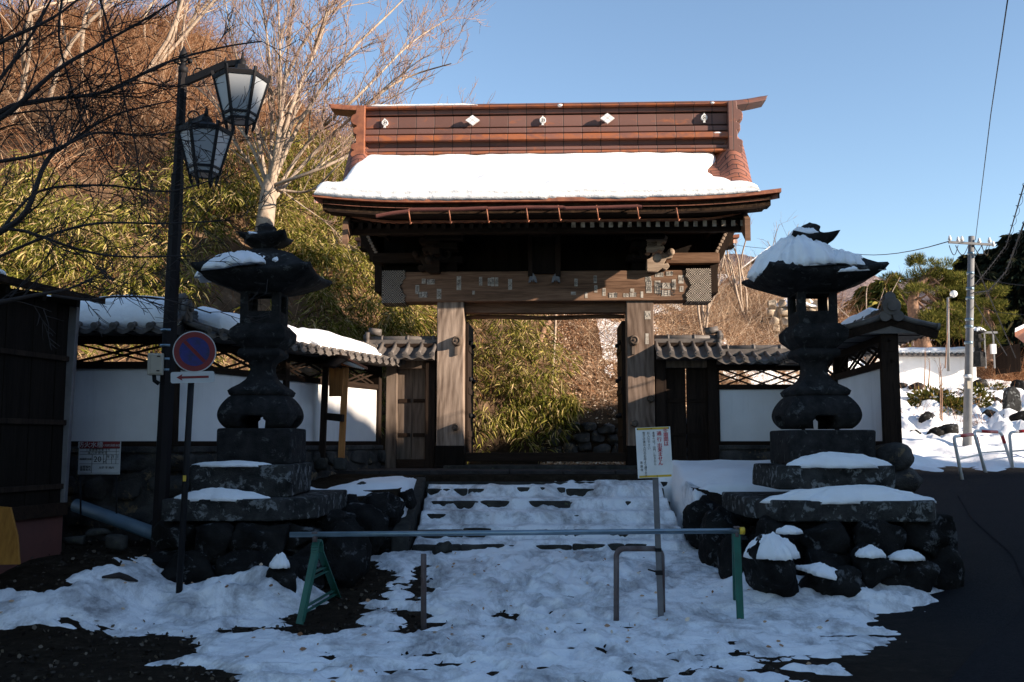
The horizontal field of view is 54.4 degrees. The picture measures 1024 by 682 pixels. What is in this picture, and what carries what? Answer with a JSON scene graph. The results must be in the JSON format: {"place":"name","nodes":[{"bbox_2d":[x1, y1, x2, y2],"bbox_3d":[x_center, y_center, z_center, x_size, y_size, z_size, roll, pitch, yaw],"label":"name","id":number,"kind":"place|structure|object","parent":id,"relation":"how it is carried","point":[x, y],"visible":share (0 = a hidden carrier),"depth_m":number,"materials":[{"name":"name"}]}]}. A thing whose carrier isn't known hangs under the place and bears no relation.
{"place":"outdoors","nodes":[
{"label":"outdoors","id":0,"kind":"place"},
{"bbox_2d":[0,551,828,681],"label":"fallen leaves","id":1,"kind":"object","parent":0,"point":[740,679],"depth_m":8.79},
{"bbox_2d":[0,23,1023,681],"bbox_3d":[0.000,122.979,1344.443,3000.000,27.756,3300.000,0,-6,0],"label":"ground","id":2,"kind":"structure","parent":0,"point":[946,635],"depth_m":10.27,"materials":[{"name":"soil"}]},
{"bbox_2d":[0,506,20,564],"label":"leaning board","id":3,"kind":"object","parent":2,"relation":"on","point":[9,547],"visible":1,"depth_m":8.57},
{"bbox_2d":[0,274,105,573],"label":"wooden shed","id":4,"kind":"structure","parent":2,"relation":"on","point":[37,381],"depth_m":9.43,"materials":[{"name":"brown wood"}]},
{"bbox_2d":[0,0,151,123],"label":"bare tree","id":5,"kind":"object","parent":2,"relation":"on","point":[24,64],"visible":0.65,"depth_m":21.32,"materials":[{"name":"beige plant"}]},
{"bbox_2d":[57,0,98,81],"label":"bare tree","id":6,"kind":"object","parent":2,"relation":"on","point":[88,7],"visible":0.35,"depth_m":24.39,"materials":[{"name":"beige plant"}]},
{"bbox_2d":[47,0,115,96],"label":"bare tree","id":7,"kind":"object","parent":2,"relation":"on","point":[98,13],"visible":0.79,"depth_m":22.59,"materials":[{"name":"beige plant"}]},
{"bbox_2d":[78,441,120,525],"bbox_3d":[-4.406,1.519,10.615,0.455,0.893,0.053,0,-6,0],"label":"information sign","id":8,"kind":"object","parent":2,"relation":"on","point":[99,457],"visible":1,"depth_m":10.62,"materials":[{"name":"white metal"}]},
{"bbox_2d":[70,499,151,539],"bbox_3d":[-4.162,1.920,10.586,1.220,0.460,0.144,-2,-6,17],"label":"drain pipe","id":9,"kind":"object","parent":2,"relation":"on","point":[118,520],"visible":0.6,"depth_m":10.55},
{"bbox_2d":[105,534,127,550],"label":"concrete block","id":10,"kind":"structure","parent":2,"relation":"on","point":[117,542],"depth_m":9.79,"materials":[{"name":"concrete"}]},
{"bbox_2d":[62,293,195,540],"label":"plaster wall","id":11,"kind":"structure","parent":2,"relation":"on","point":[116,401],"depth_m":11.25,"materials":[{"name":"paint"}]},
{"bbox_2d":[47,295,187,327],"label":"roof snow","id":12,"kind":"structure","parent":11,"relation":"on","point":[125,313],"depth_m":11.05,"materials":[{"name":"snow"}]},
{"bbox_2d":[0,0,315,349],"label":"maple tree","id":13,"kind":"object","parent":2,"relation":"on","point":[9,109],"visible":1,"depth_m":8.46,"materials":[{"name":"plant"}]},
{"bbox_2d":[160,552,192,582],"bbox_3d":[-3.258,2.285,9.831,0.364,0.398,0.331,-2,-6,22],"label":"boulder","id":14,"kind":"object","parent":2,"relation":"on","point":[169,572],"visible":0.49,"depth_m":9.74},
{"bbox_2d":[149,0,208,89],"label":"bare tree","id":15,"kind":"object","parent":2,"relation":"on","point":[183,20],"visible":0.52,"depth_m":27.19,"materials":[{"name":"beige plant"}]},
{"bbox_2d":[133,0,229,91],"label":"bare tree","id":16,"kind":"object","parent":2,"relation":"on","point":[179,11],"visible":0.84,"depth_m":25.13,"materials":[{"name":"beige plant"}]},
{"bbox_2d":[171,331,215,592],"bbox_3d":[-3.061,1.221,9.355,0.400,2.643,0.288,-3,-7,29],"label":"road sign","id":17,"kind":"object","parent":2,"relation":"on","point":[194,354],"visible":0.98,"depth_m":9.41,"materials":[{"name":"blue metal"}]},
{"bbox_2d":[0,0,407,191],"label":"brushwood","id":18,"kind":"object","parent":2,"relation":"on","point":[191,37],"visible":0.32,"depth_m":24.48,"materials":[{"name":"plant"}]},
{"bbox_2d":[150,46,271,552],"bbox_3d":[-3.151,-0.486,10.235,1.158,5.505,0.839,0,-6,0],"label":"street lamp","id":19,"kind":"object","parent":2,"relation":"on","point":[235,77],"visible":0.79,"depth_m":10.38,"materials":[{"name":"black metal"}]},
{"bbox_2d":[147,353,163,384],"bbox_3d":[-3.698,0.294,10.332,0.155,0.329,0.131,1,-6,-8],"label":"meter box","id":20,"kind":"object","parent":19,"relation":"attached to","point":[155,364],"visible":1,"depth_m":10.29,"materials":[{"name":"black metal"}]},
{"bbox_2d":[145,222,400,589],"bbox_3d":[-2.674,0.747,11.212,2.593,4.154,2.853,0,-6,0],"label":"stone lantern","id":21,"kind":"object","parent":2,"relation":"on","point":[227,537],"visible":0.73,"depth_m":10.59,"materials":[{"name":"stone"}]},
{"bbox_2d":[174,487,269,501],"bbox_3d":[-2.957,1.565,10.177,1.015,0.138,0.426,0,-6,0],"label":"snow drift","id":22,"kind":"object","parent":21,"relation":"on","point":[221,494],"visible":0.94,"depth_m":10.05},
{"bbox_2d":[194,250,265,282],"bbox_3d":[-2.965,-0.840,10.950,1.114,0.312,1.027,0,-6,0],"label":"snow pile","id":23,"kind":"object","parent":21,"relation":"on","point":[246,258],"visible":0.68,"depth_m":10.56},
{"bbox_2d":[192,460,271,466],"bbox_3d":[-2.932,1.284,10.417,0.858,0.069,0.259,0,-6,0],"label":"snow drift","id":24,"kind":"object","parent":21,"relation":"on","point":[236,463],"visible":1,"depth_m":10.34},
{"bbox_2d":[266,559,298,592],"bbox_3d":[-2.217,2.363,9.540,0.332,0.528,0.300,0,-6,0],"label":"boulder","id":25,"kind":"object","parent":2,"relation":"on","point":[285,578],"visible":0.52,"depth_m":9.46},
{"bbox_2d":[269,552,289,568],"bbox_3d":[-2.220,2.096,9.526,0.206,0.155,0.196,0,-6,0],"label":"snow pile","id":26,"kind":"object","parent":25,"relation":"on","point":[280,561],"visible":1,"depth_m":9.46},
{"bbox_2d":[170,304,405,480],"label":"plaster wall","id":27,"kind":"structure","parent":2,"relation":"on","point":[363,447],"depth_m":13.96,"materials":[{"name":"paint"}]},
{"bbox_2d":[194,306,310,343],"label":"roof snow","id":28,"kind":"structure","parent":27,"relation":"on","point":[216,318],"depth_m":11.91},
{"bbox_2d":[298,327,381,354],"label":"roof snow","id":29,"kind":"structure","parent":27,"relation":"on","point":[322,337],"depth_m":14.24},
{"bbox_2d":[314,354,367,470],"bbox_3d":[-2.453,0.965,13.947,0.395,1.696,1.144,4,-7,-33],"label":"notice board","id":30,"kind":"object","parent":27,"relation":"attached to","point":[334,379],"visible":0.95,"depth_m":13.92,"materials":[{"name":"brown wood"}]},
{"bbox_2d":[0,114,591,463],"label":"bamboo grass","id":31,"kind":"structure","parent":2,"relation":"on","point":[317,253],"depth_m":18.91,"materials":[{"name":"green plant"}]},
{"bbox_2d":[228,0,377,126],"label":"bare tree","id":32,"kind":"object","parent":2,"relation":"on","point":[302,44],"visible":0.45,"depth_m":25.10,"materials":[{"name":"beige plant"}]},
{"bbox_2d":[135,0,495,265],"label":"bare tree","id":33,"kind":"object","parent":2,"relation":"on","point":[277,154],"visible":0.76,"depth_m":18.66,"materials":[{"name":"brown plant"}]},
{"bbox_2d":[0,2,686,398],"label":"brushwood","id":34,"kind":"object","parent":2,"relation":"on","point":[224,204],"visible":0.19,"depth_m":20.45,"materials":[{"name":"plant"}]},
{"bbox_2d":[324,520,367,587],"bbox_3d":[-1.730,2.238,10.338,0.447,0.754,0.467,0,-6,0],"label":"boulder","id":35,"kind":"object","parent":2,"relation":"on","point":[347,558],"visible":0.83,"depth_m":10.18,"materials":[{"name":"stone"}]},
{"bbox_2d":[310,476,416,509],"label":"snow","id":36,"kind":"structure","parent":2,"relation":"on","point":[388,482],"depth_m":12.89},
{"bbox_2d":[377,527,409,554],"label":"boulder","id":37,"kind":"object","parent":2,"relation":"on","point":[385,547],"visible":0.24,"depth_m":11.92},
{"bbox_2d":[388,499,405,526],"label":"boulder","id":38,"kind":"object","parent":37,"relation":"on","point":[397,506],"visible":0.43,"depth_m":12.17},
{"bbox_2d":[0,538,788,681],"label":"gravel","id":39,"kind":"structure","parent":2,"relation":"on","point":[131,675],"depth_m":7.87,"materials":[{"name":"gravel"}]},
{"bbox_2d":[398,488,416,508],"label":"boulder","id":40,"kind":"object","parent":2,"relation":"on","point":[408,498],"visible":0.89,"depth_m":12.53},
{"bbox_2d":[421,554,426,629],"bbox_3d":[-0.758,2.148,8.537,0.054,0.635,0.048,0,-6,0],"label":"bollard","id":41,"kind":"object","parent":2,"relation":"on","point":[423,591],"visible":1,"depth_m":8.52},
{"bbox_2d":[0,480,943,681],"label":"snow","id":42,"kind":"structure","parent":2,"relation":"on","point":[538,584],"depth_m":8.85,"materials":[{"name":"snow"}]},
{"bbox_2d":[289,526,744,624],"bbox_3d":[0.084,2.110,9.267,4.106,0.839,1.222,0,-6,0],"label":"pipe barrier","id":43,"kind":"object","parent":42,"relation":"on","point":[317,550],"visible":0.94,"depth_m":8.80,"materials":[{"name":"green metal"}]},
{"bbox_2d":[334,466,667,488],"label":"stone platform","id":44,"kind":"structure","parent":2,"relation":"on","point":[411,471],"depth_m":14.50,"materials":[{"name":"stone"}]},
{"bbox_2d":[312,95,780,468],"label":"temple gate","id":45,"kind":"structure","parent":44,"relation":"on","point":[459,263],"depth_m":15.98,"materials":[{"name":"brown wood"}]},
{"bbox_2d":[363,328,436,467],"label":"side door","id":46,"kind":"structure","parent":45,"relation":"attached to","point":[410,437],"depth_m":16.03,"materials":[{"name":"brown wood"}]},
{"bbox_2d":[397,369,412,458],"bbox_3d":[-1.733,1.181,16.110,0.228,1.456,0.060,0,-6,2],"label":"door panel","id":47,"kind":"structure","parent":46,"relation":"in","point":[404,435],"depth_m":16.10,"materials":[{"name":"brown wood"}]},
{"bbox_2d":[412,369,424,458],"bbox_3d":[-1.503,1.181,16.102,0.228,1.456,0.060,0,-6,2],"label":"door panel","id":48,"kind":"structure","parent":46,"relation":"in","point":[418,378],"depth_m":16.09,"materials":[{"name":"brown wood"}]},
{"bbox_2d":[368,103,474,106],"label":"ridge snow","id":49,"kind":"structure","parent":45,"relation":"on","point":[384,105],"depth_m":16.17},
{"bbox_2d":[465,322,475,452],"bbox_3d":[-0.702,0.863,16.776,0.135,2.263,1.140,0,-6,2],"label":"door leaf","id":50,"kind":"structure","parent":45,"relation":"in","point":[469,331],"depth_m":16.38,"materials":[{"name":"brown wood"}]},
{"bbox_2d":[314,152,759,200],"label":"roof snow","id":51,"kind":"structure","parent":45,"relation":"on","point":[610,175],"depth_m":15.14,"materials":[{"name":"snow"}]},
{"bbox_2d":[615,321,625,452],"bbox_3d":[1.814,0.853,16.680,0.135,2.263,1.140,0,-6,2],"label":"door leaf","id":52,"kind":"structure","parent":45,"relation":"in","point":[620,352],"depth_m":16.27,"materials":[{"name":"brown wood"}]},
{"bbox_2d":[654,326,724,460],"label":"side door","id":53,"kind":"structure","parent":45,"relation":"attached to","point":[694,355],"depth_m":15.88,"materials":[{"name":"brown wood"}]},
{"bbox_2d":[666,368,686,458],"bbox_3d":[2.623,1.165,15.944,0.326,1.456,0.060,0,-6,2],"label":"door panel","id":54,"kind":"structure","parent":53,"relation":"in","point":[675,377],"depth_m":15.93,"materials":[{"name":"brown wood"}]},
{"bbox_2d":[686,368,707,458],"bbox_3d":[2.957,1.163,15.931,0.315,1.456,0.060,0,-6,2],"label":"door panel","id":55,"kind":"structure","parent":53,"relation":"in","point":[696,398],"depth_m":15.92,"materials":[{"name":"brown wood"}]},
{"bbox_2d":[473,390,584,441],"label":"bamboo grass","id":56,"kind":"structure","parent":2,"relation":"on","point":[571,413],"depth_m":19.96,"materials":[{"name":"green plant"}]},
{"bbox_2d":[391,477,681,551],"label":"stone stairs","id":57,"kind":"structure","parent":2,"relation":"on","point":[410,521],"depth_m":12.64,"materials":[{"name":"stone"}]},
{"bbox_2d":[520,419,686,463],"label":"stone wall","id":58,"kind":"structure","parent":2,"relation":"on","point":[590,437],"depth_m":20.03,"materials":[{"name":"stone"}]},
{"bbox_2d":[613,546,664,620],"bbox_3d":[1.134,2.155,8.845,0.564,0.684,0.093,4,-7,-35],"label":"hoop barrier","id":59,"kind":"object","parent":2,"relation":"on","point":[619,550],"visible":0.81,"depth_m":8.72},
{"bbox_2d":[635,426,672,616],"bbox_3d":[1.282,1.638,8.947,0.336,1.733,0.058,0,-6,-3],"label":"notice sign","id":60,"kind":"object","parent":2,"relation":"on","point":[654,454],"visible":1,"depth_m":8.98,"materials":[{"name":"grey metal"}]},
{"bbox_2d":[538,286,827,463],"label":"dead leaves","id":61,"kind":"object","parent":2,"relation":"on","point":[598,354],"visible":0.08,"depth_m":22.09,"materials":[{"name":"brown plant"}]},
{"bbox_2d":[552,246,850,416],"bbox_3d":[5.138,-0.867,27.423,9.328,6.843,14.992,0,-6,0],"label":"brushwood","id":62,"kind":"object","parent":2,"relation":"on","point":[683,308],"visible":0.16,"depth_m":24.45,"materials":[{"name":"plant"}]},
{"bbox_2d":[658,460,789,526],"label":"snow","id":63,"kind":"structure","parent":2,"relation":"on","point":[718,476],"depth_m":13.44,"materials":[{"name":"snow"}]},
{"bbox_2d":[716,535,742,578],"bbox_3d":[2.274,2.289,10.296,0.276,0.574,0.373,0,-6,0],"label":"boulder","id":64,"kind":"object","parent":2,"relation":"on","point":[724,558],"visible":0.45,"depth_m":10.25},
{"bbox_2d":[716,344,800,459],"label":"plaster wall","id":65,"kind":"structure","parent":2,"relation":"on","point":[747,425],"depth_m":15.84,"materials":[{"name":"white"}]},
{"bbox_2d":[741,534,798,596],"bbox_3d":[2.454,2.155,9.415,0.539,0.656,0.514,0,-6,0],"label":"boulder","id":66,"kind":"object","parent":2,"relation":"on","point":[778,577],"visible":0.78,"depth_m":9.29,"materials":[{"name":"stone"}]},
{"bbox_2d":[743,532,799,560],"bbox_3d":[2.467,1.929,9.401,0.464,0.265,0.496,4,-7,-34],"label":"snow pile","id":67,"kind":"object","parent":66,"relation":"on","point":[773,546],"visible":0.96,"depth_m":9.28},
{"bbox_2d":[691,248,856,383],"bbox_3d":[8.800,-0.885,30.399,9.901,6.919,17.132,0,-6,0],"label":"brushwood","id":68,"kind":"object","parent":2,"relation":"on","point":[731,315],"visible":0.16,"depth_m":26.18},
{"bbox_2d":[766,299,828,337],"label":"stone wall","id":69,"kind":"structure","parent":2,"relation":"on","point":[782,303],"depth_m":26.60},
{"bbox_2d":[597,274,1023,451],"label":"snow","id":70,"kind":"structure","parent":2,"relation":"on","point":[1020,442],"depth_m":23.02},
{"bbox_2d":[695,251,737,334],"bbox_3d":[4.805,-1.822,24.309,1.477,4.038,1.681,-5,-8,41],"label":"bare tree","id":71,"kind":"object","parent":70,"relation":"on","point":[700,312],"visible":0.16,"depth_m":24.17,"materials":[{"name":"beige plant"}]},
{"bbox_2d":[718,213,751,321],"bbox_3d":[5.989,-2.563,27.310,1.846,4.352,1.710,2,-6,-20],"label":"bare tree","id":72,"kind":"object","parent":70,"relation":"on","point":[733,285],"visible":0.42,"depth_m":27.28,"materials":[{"name":"beige plant"}]},
{"bbox_2d":[682,222,965,589],"bbox_3d":[3.435,0.702,11.107,2.791,4.089,2.460,0,-6,0],"label":"stone lantern","id":73,"kind":"object","parent":2,"relation":"on","point":[833,535],"visible":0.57,"depth_m":10.57,"materials":[{"name":"stone"}]},
{"bbox_2d":[747,235,835,281],"bbox_3d":[3.148,-0.941,11.025,0.992,0.483,1.099,0,-6,0],"label":"snow pile","id":74,"kind":"object","parent":73,"relation":"on","point":[803,250],"visible":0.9,"depth_m":10.76,"materials":[{"name":"snow"}]},
{"bbox_2d":[787,452,892,468],"bbox_3d":[3.431,1.248,10.423,1.160,0.180,0.364,0,-6,0],"label":"snow drift","id":75,"kind":"object","parent":73,"relation":"on","point":[835,460],"visible":1,"depth_m":10.33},
{"bbox_2d":[760,484,935,503],"bbox_3d":[3.470,1.576,10.239,1.831,0.202,0.444,0,-6,0],"label":"snow drift","id":76,"kind":"object","parent":73,"relation":"on","point":[850,494],"visible":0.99,"depth_m":10.13,"materials":[{"name":"snow"}]},
{"bbox_2d":[833,249,864,264],"bbox_3d":[3.590,-0.878,10.860,0.581,0.244,0.579,2,-6,-16],"label":"snow pile","id":77,"kind":"object","parent":73,"relation":"on","point":[843,256],"visible":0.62,"depth_m":10.64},
{"bbox_2d":[798,565,865,597],"bbox_3d":[3.079,2.337,9.567,0.510,0.356,0.570,5,-8,-40],"label":"boulder","id":78,"kind":"object","parent":2,"relation":"on","point":[848,582],"visible":0.69,"depth_m":9.40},
{"bbox_2d":[796,562,836,579],"bbox_3d":[2.988,2.213,9.509,0.492,0.201,0.360,2,-6,-16],"label":"snow pile","id":79,"kind":"object","parent":78,"relation":"on","point":[820,569],"visible":0.84,"depth_m":9.41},
{"bbox_2d":[841,285,871,316],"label":"cedar tree","id":80,"kind":"object","parent":2,"relation":"on","point":[857,292],"visible":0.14,"depth_m":46.22,"materials":[{"name":"green plant"}]},
{"bbox_2d":[776,292,940,524],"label":"plaster wall","id":81,"kind":"structure","parent":2,"relation":"on","point":[885,331],"depth_m":11.08,"materials":[{"name":"paint"}]},
{"bbox_2d":[850,543,899,588],"bbox_3d":[3.553,2.243,9.745,0.465,0.516,0.392,0,-6,0],"label":"boulder","id":82,"kind":"object","parent":2,"relation":"on","point":[875,571],"visible":0.66,"depth_m":9.64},
{"bbox_2d":[855,544,885,558],"bbox_3d":[3.485,2.046,9.698,0.291,0.127,0.234,0,-6,0],"label":"snow pile","id":83,"kind":"object","parent":82,"relation":"on","point":[871,551],"visible":1,"depth_m":9.62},
{"bbox_2d":[745,250,1023,381],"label":"brushwood","id":84,"kind":"object","parent":2,"relation":"on","point":[982,372],"visible":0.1,"depth_m":35.38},
{"bbox_2d":[747,359,1023,471],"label":"snow","id":85,"kind":"structure","parent":2,"relation":"on","point":[931,452],"depth_m":22.96,"materials":[{"name":"snow"}]},
{"bbox_2d":[923,300,949,421],"bbox_3d":[11.282,0.352,26.698,0.924,3.715,5.839,-3,-6,27],"label":"bare shrub","id":86,"kind":"object","parent":85,"relation":"on","point":[941,404],"visible":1,"depth_m":29.00,"materials":[{"name":"plant"}]},
{"bbox_2d":[939,271,1016,372],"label":"cedar tree","id":87,"kind":"object","parent":85,"relation":"on","point":[991,275],"visible":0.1,"depth_m":42.17,"materials":[{"name":"green plant"}]},
{"bbox_2d":[973,326,986,366],"bbox_3d":[13.629,0.157,29.131,0.497,1.180,0.536,0,-6,0],"label":"stone lantern","id":88,"kind":"object","parent":85,"relation":"on","point":[979,358],"visible":0.85,"depth_m":29.00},
{"bbox_2d":[960,281,1019,361],"bbox_3d":[14.869,-0.649,31.131,1.729,2.595,2.016,0,-6,0],"label":"pine tree","id":89,"kind":"object","parent":85,"relation":"on","point":[992,319],"visible":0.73,"depth_m":31.00,"materials":[{"name":"green plant"}]},
{"bbox_2d":[973,430,1010,472],"bbox_3d":[9.313,2.149,19.237,1.129,0.868,0.175,4,-7,-33],"label":"road barrier","id":90,"kind":"object","parent":85,"relation":"on","point":[1006,450],"visible":0.99,"depth_m":19.16,"materials":[{"name":"metal"}]},
{"bbox_2d":[995,328,1023,374],"bbox_3d":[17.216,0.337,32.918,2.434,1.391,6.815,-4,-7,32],"label":"house","id":91,"kind":"structure","parent":85,"relation":"on","point":[1004,362],"depth_m":33.04,"materials":[{"name":"wood"}]},
{"bbox_2d":[857,280,941,346],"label":"cedar tree","id":92,"kind":"object","parent":2,"relation":"on","point":[875,292],"visible":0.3,"depth_m":40.03,"materials":[{"name":"green plant"}]},
{"bbox_2d":[897,549,940,591],"bbox_3d":[3.918,2.344,9.922,0.594,0.547,0.464,0,-6,0],"label":"boulder","id":93,"kind":"object","parent":2,"relation":"on","point":[922,575],"visible":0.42,"depth_m":9.72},
{"bbox_2d":[888,549,925,560],"bbox_3d":[3.880,2.103,9.787,0.362,0.107,0.208,0,-6,0],"label":"snow pile","id":94,"kind":"object","parent":93,"relation":"on","point":[906,555],"visible":1,"depth_m":9.73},
{"bbox_2d":[905,384,956,408],"bbox_3d":[11.415,1.723,27.060,1.382,1.152,1.316,4,-7,-36],"label":"evergreen shrub","id":95,"kind":"object","parent":2,"relation":"on","point":[924,393],"visible":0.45,"depth_m":26.93,"materials":[{"name":"green plant"}]},
{"bbox_2d":[878,251,984,347],"bbox_3d":[15.156,-1.483,35.392,3.499,3.625,3.334,0,-6,0],"label":"pine tree","id":96,"kind":"object","parent":2,"relation":"on","point":[925,280],"visible":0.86,"depth_m":35.18,"materials":[{"name":"green plant"}]},
{"bbox_2d":[899,352,976,383],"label":"garden wall","id":97,"kind":"structure","parent":2,"relation":"on","point":[912,365],"depth_m":31.56,"materials":[{"name":"white paint"}]},
{"bbox_2d":[899,347,973,352],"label":"coping snow","id":98,"kind":"structure","parent":97,"relation":"on","point":[932,349],"depth_m":31.51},
{"bbox_2d":[923,269,966,346],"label":"cedar tree","id":99,"kind":"object","parent":2,"relation":"on","point":[934,341],"visible":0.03,"depth_m":46.01,"materials":[{"name":"green plant"}]},
{"bbox_2d":[935,393,963,414],"bbox_3d":[11.799,1.845,26.548,0.967,0.918,1.088,-4,-7,34],"label":"evergreen shrub","id":100,"kind":"object","parent":2,"relation":"on","point":[957,402],"visible":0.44,"depth_m":26.40,"materials":[{"name":"green plant"}]},
{"bbox_2d":[900,367,1022,425],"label":"dry stalks","id":101,"kind":"object","parent":2,"relation":"on","point":[1004,382],"visible":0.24,"depth_m":26.40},
{"bbox_2d":[953,433,983,479],"bbox_3d":[8.568,2.174,18.638,1.275,0.911,0.172,6,-8,-45],"label":"road barrier","id":102,"kind":"object","parent":2,"relation":"on","point":[958,458],"visible":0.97,"depth_m":18.24,"materials":[{"name":"metal"}]},
{"bbox_2d":[948,235,994,445],"bbox_3d":[10.265,0.222,22.066,1.056,5.183,0.245,0,-6,0],"label":"utility pole","id":103,"kind":"object","parent":2,"relation":"on","point":[971,243],"visible":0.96,"depth_m":22.08,"materials":[{"name":"concrete"}]},
{"bbox_2d":[975,0,1007,239],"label":"overhead cable","id":104,"kind":"object","parent":103,"relation":"attached to","point":[992,103],"visible":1,"depth_m":13.25,"materials":[{"name":"rubber"}]},
{"bbox_2d":[973,221,1023,294],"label":"overhead cable","id":105,"kind":"object","parent":103,"relation":"attached to","point":[1014,248],"visible":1,"depth_m":14.31,"materials":[{"name":"rubber"}]},
{"bbox_2d":[955,382,994,407],"bbox_3d":[12.577,1.644,27.006,0.998,1.160,0.933,5,-7,-39],"label":"evergreen shrub","id":106,"kind":"object","parent":2,"relation":"on","point":[979,393],"visible":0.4,"depth_m":26.88,"materials":[{"name":"green plant"}]},
{"bbox_2d":[959,249,994,346],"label":"cedar tree","id":107,"kind":"object","parent":2,"relation":"on","point":[984,262],"visible":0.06,"depth_m":46.54,"materials":[{"name":"green plant"}]},
{"bbox_2d":[975,233,1018,275],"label":"cedar tree","id":108,"kind":"object","parent":2,"relation":"on","point":[1002,260],"visible":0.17,"depth_m":44.37,"materials":[{"name":"green plant"}]},
{"bbox_2d":[973,257,1023,374],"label":"cedar tree","id":109,"kind":"object","parent":2,"relation":"on","point":[1014,296],"visible":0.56,"depth_m":39.96,"materials":[{"name":"green plant"}]},
{"bbox_2d":[1002,386,1021,411],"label":"memorial stone","id":110,"kind":"object","parent":2,"relation":"on","point":[1011,399],"visible":0.57,"depth_m":25.89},
{"bbox_2d":[0,0,1023,281],"label":"sky","id":111,"kind":"structure","parent":0,"point":[871,126],"materials":[{"name":"blue"}]},
{"bbox_2d":[719,254,942,345],"bbox_3d":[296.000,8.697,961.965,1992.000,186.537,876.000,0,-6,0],"label":"mountain","id":112,"kind":"structure","parent":0,"point":[866,283],"depth_m":864.98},
{"bbox_2d":[948,477,1023,681],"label":"road","id":113,"kind":"structure","parent":0,"point":[995,509],"depth_m":11.91,"materials":[{"name":"asphalt"}]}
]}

